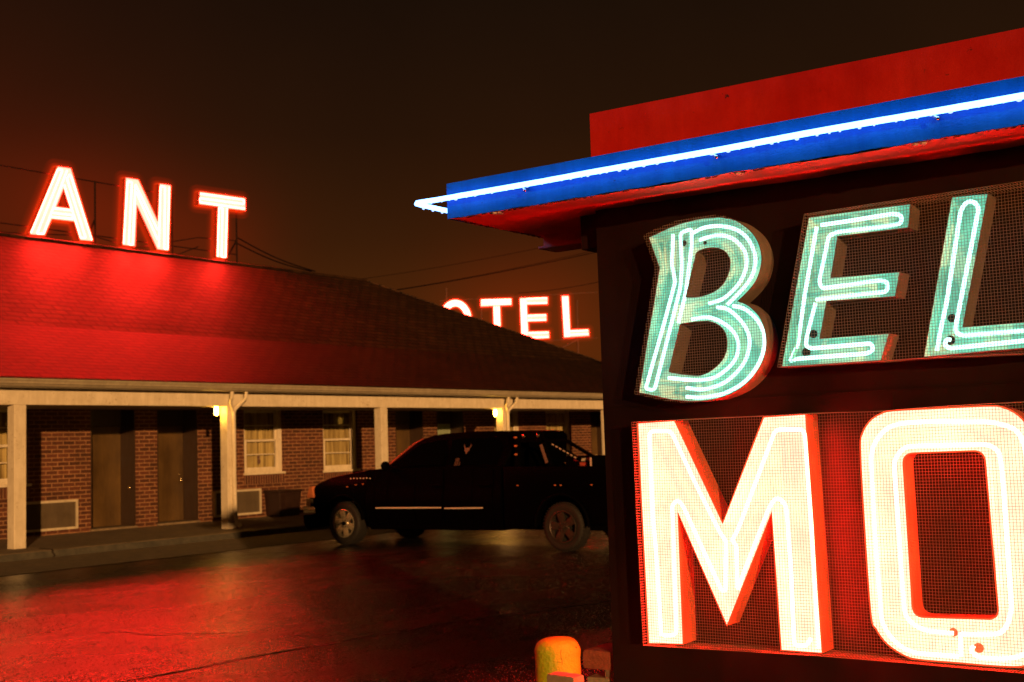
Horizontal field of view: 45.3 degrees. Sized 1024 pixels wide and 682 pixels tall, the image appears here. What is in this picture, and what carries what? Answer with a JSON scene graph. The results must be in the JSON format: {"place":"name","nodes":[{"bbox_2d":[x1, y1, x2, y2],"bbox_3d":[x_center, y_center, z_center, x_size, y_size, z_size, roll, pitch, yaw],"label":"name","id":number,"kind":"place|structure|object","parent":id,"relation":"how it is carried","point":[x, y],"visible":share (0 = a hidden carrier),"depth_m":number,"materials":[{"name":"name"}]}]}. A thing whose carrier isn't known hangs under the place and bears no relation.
{"place":"outdoors","nodes":[
{"label":"outdoors","id":0,"kind":"place"},
{"bbox_2d":[0,232,604,548],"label":"motel building","id":1,"kind":"structure","parent":0,"point":[124,372],"depth_m":27.64,"materials":[{"name":"red brick"}]},
{"bbox_2d":[0,409,31,487],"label":"window","id":2,"kind":"structure","parent":1,"relation":"in","point":[3,412],"depth_m":23.53,"materials":[{"name":"white paint"}]},
{"bbox_2d":[26,499,77,532],"bbox_3d":[-9.064,3.401,23.868,0.090,0.584,1.380,-5,-6,37],"label":"air conditioner","id":3,"kind":"object","parent":1,"relation":"attached to","point":[41,516],"visible":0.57,"depth_m":23.95,"materials":[{"name":"metal"}]},
{"bbox_2d":[92,427,120,526],"bbox_3d":[-8.527,2.812,25.447,0.130,2.062,1.006,-5,-6,37],"label":"door","id":4,"kind":"structure","parent":1,"relation":"in","point":[106,446],"depth_m":25.58,"materials":[{"name":"brown paint"}]},
{"bbox_2d":[0,165,314,271],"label":"rooftop sign","id":5,"kind":"object","parent":1,"relation":"on","point":[135,206],"visible":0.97,"depth_m":31.65,"materials":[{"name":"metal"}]},
{"bbox_2d":[158,426,183,521],"bbox_3d":[-7.556,2.891,26.742,0.130,2.062,1.006,-5,-6,37],"label":"door","id":6,"kind":"structure","parent":1,"relation":"in","point":[170,438],"depth_m":26.89,"materials":[{"name":"brown paint"}]},
{"bbox_2d":[214,407,218,415],"bbox_3d":[-5.807,1.351,24.116,0.140,0.230,0.140,-5,-6,37],"label":"porch lamp","id":7,"kind":"object","parent":1,"relation":"attached to","point":[216,410],"visible":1,"depth_m":24.08,"materials":[{"name":"glass"}]},
{"bbox_2d":[213,488,261,516],"bbox_3d":[-6.194,3.646,27.695,0.090,0.578,1.360,-5,-6,37],"label":"air conditioner","id":8,"kind":"object","parent":1,"relation":"attached to","point":[249,501],"visible":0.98,"depth_m":27.85,"materials":[{"name":"metal"}]},
{"bbox_2d":[244,410,285,474],"bbox_3d":[-6.007,2.313,28.681,0.720,1.900,1.490,-5,-6,37],"label":"window","id":9,"kind":"structure","parent":1,"relation":"in","point":[262,428],"depth_m":28.69,"materials":[{"name":"beige glass"}]},
{"bbox_2d":[323,411,360,472],"bbox_3d":[-4.502,2.450,30.686,0.720,1.930,1.510,-5,-6,37],"label":"window","id":10,"kind":"structure","parent":1,"relation":"in","point":[339,427],"depth_m":30.71,"materials":[{"name":"beige glass"}]},
{"bbox_2d":[396,424,409,457],"bbox_3d":[-3.042,3.256,32.764,0.130,2.062,1.036,-5,-6,37],"label":"door","id":11,"kind":"structure","parent":1,"relation":"in","point":[402,430],"depth_m":33.01,"materials":[{"name":"brown paint"}]},
{"bbox_2d":[437,424,449,434],"bbox_3d":[-2.023,3.338,34.122,0.130,2.062,1.096,-5,-6,37],"label":"door","id":12,"kind":"structure","parent":1,"relation":"in","point":[442,428],"depth_m":34.41,"materials":[{"name":"beige paint"}]},
{"bbox_2d":[494,411,518,430],"bbox_3d":[-0.381,2.783,36.184,0.720,1.930,1.550,-5,-6,37],"label":"window","id":13,"kind":"structure","parent":1,"relation":"in","point":[513,415],"depth_m":36.48,"materials":[{"name":"glass"}]},
{"bbox_2d":[546,412,569,455],"bbox_3d":[1.207,2.912,38.302,0.720,1.930,1.650,-5,-6,37],"label":"window","id":14,"kind":"structure","parent":1,"relation":"in","point":[559,421],"depth_m":38.53,"materials":[{"name":"brown glass"}]},
{"bbox_2d":[591,423,597,454],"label":"door","id":15,"kind":"structure","parent":1,"relation":"in","point":[593,425],"depth_m":40.55,"materials":[{"name":"brown paint"}]},
{"bbox_2d":[0,529,611,681],"bbox_3d":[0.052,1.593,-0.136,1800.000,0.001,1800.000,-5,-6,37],"label":"ground","id":16,"kind":"structure","parent":0,"point":[454,547],"depth_m":12.37,"materials":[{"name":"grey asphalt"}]},
{"bbox_2d":[0,513,329,561],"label":"walkway","id":17,"kind":"structure","parent":16,"relation":"on","point":[100,541],"depth_m":22.79,"materials":[{"name":"concrete"}]},
{"bbox_2d":[263,489,301,516],"bbox_3d":[-5.300,3.744,28.421,0.560,0.600,0.720,-5,-6,37],"label":"storage bin","id":18,"kind":"object","parent":17,"relation":"on","point":[282,502],"visible":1,"depth_m":28.21,"materials":[{"name":"plastic"}]},
{"bbox_2d":[16,630,379,635],"bbox_3d":[-2.961,2.643,11.096,3.664,0.001,0.264,-3,-5,14],"label":"pavement crack","id":19,"kind":"object","parent":16,"relation":"on","point":[166,634],"visible":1,"depth_m":11.07,"materials":[{"name":"black asphalt"}]},
{"bbox_2d":[0,527,396,575],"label":"concrete apron","id":20,"kind":"object","parent":16,"relation":"on","point":[67,562],"visible":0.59,"depth_m":20.50,"materials":[{"name":"grey concrete"}]},
{"bbox_2d":[182,630,250,632],"bbox_3d":[-2.743,2.631,11.096,0.860,0.001,0.074,-2,-5,0],"label":"pavement crack","id":21,"kind":"object","parent":16,"relation":"on","point":[210,632],"visible":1,"depth_m":11.10,"materials":[{"name":"black asphalt"}]},
{"bbox_2d":[114,637,349,681],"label":"pavement crack","id":22,"kind":"object","parent":16,"relation":"on","point":[224,661],"visible":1,"depth_m":9.46,"materials":[{"name":"black asphalt"}]},
{"bbox_2d":[118,599,610,681],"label":"pavement seam","id":23,"kind":"object","parent":16,"relation":"on","point":[513,613],"visible":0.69,"depth_m":11.31,"materials":[{"name":"black asphalt"}]},
{"bbox_2d":[303,430,607,551],"bbox_3d":[-0.359,2.412,20.203,7.149,1.848,2.020,-5,-6,37],"label":"pickup truck","id":24,"kind":"object","parent":16,"relation":"on","point":[505,480],"visible":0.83,"depth_m":19.52,"materials":[{"name":"black paint"}]},
{"bbox_2d":[535,636,580,681],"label":"bollard","id":25,"kind":"object","parent":16,"relation":"on","point":[557,654],"visible":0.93,"depth_m":4.53,"materials":[{"name":"yellow paint"}]},
{"bbox_2d":[547,672,583,681],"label":"brick stub","id":26,"kind":"object","parent":16,"relation":"on","point":[562,677],"visible":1,"depth_m":3.92,"materials":[{"name":"red brick"}]},
{"bbox_2d":[583,643,613,681],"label":"brick pier","id":27,"kind":"structure","parent":16,"relation":"on","point":[599,657],"depth_m":4.83,"materials":[{"name":"brown brick"}]},
{"bbox_2d":[414,28,1023,681],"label":"roadside sign","id":28,"kind":"object","parent":16,"relation":"on","point":[810,282],"visible":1,"depth_m":4.25,"materials":[{"name":"metal"}]},
{"bbox_2d":[363,248,537,278],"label":"power line","id":29,"kind":"object","parent":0,"point":[452,264],"visible":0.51,"depth_m":53.71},
{"bbox_2d":[396,252,586,289],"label":"power line","id":30,"kind":"object","parent":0,"point":[497,271],"visible":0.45,"depth_m":56.03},
{"bbox_2d":[399,252,593,289],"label":"power line","id":31,"kind":"object","parent":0,"point":[498,272],"visible":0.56,"depth_m":53.41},
{"bbox_2d":[0,0,1023,360],"label":"sky","id":32,"kind":"structure","parent":0,"point":[331,119],"materials":[{"name":"black"}]},
{"bbox_2d":[524,282,596,292],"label":"power line","id":33,"kind":"object","parent":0,"point":[561,288],"visible":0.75,"depth_m":47.18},
{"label":"motel wing","id":34,"kind":"object","parent":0,"visible":0},
{"bbox_2d":[440,288,596,352],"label":"rooftop sign","id":35,"kind":"object","parent":34,"relation":"on","point":[527,318],"visible":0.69,"depth_m":54.07,"materials":[{"name":"red paint"}]}
]}

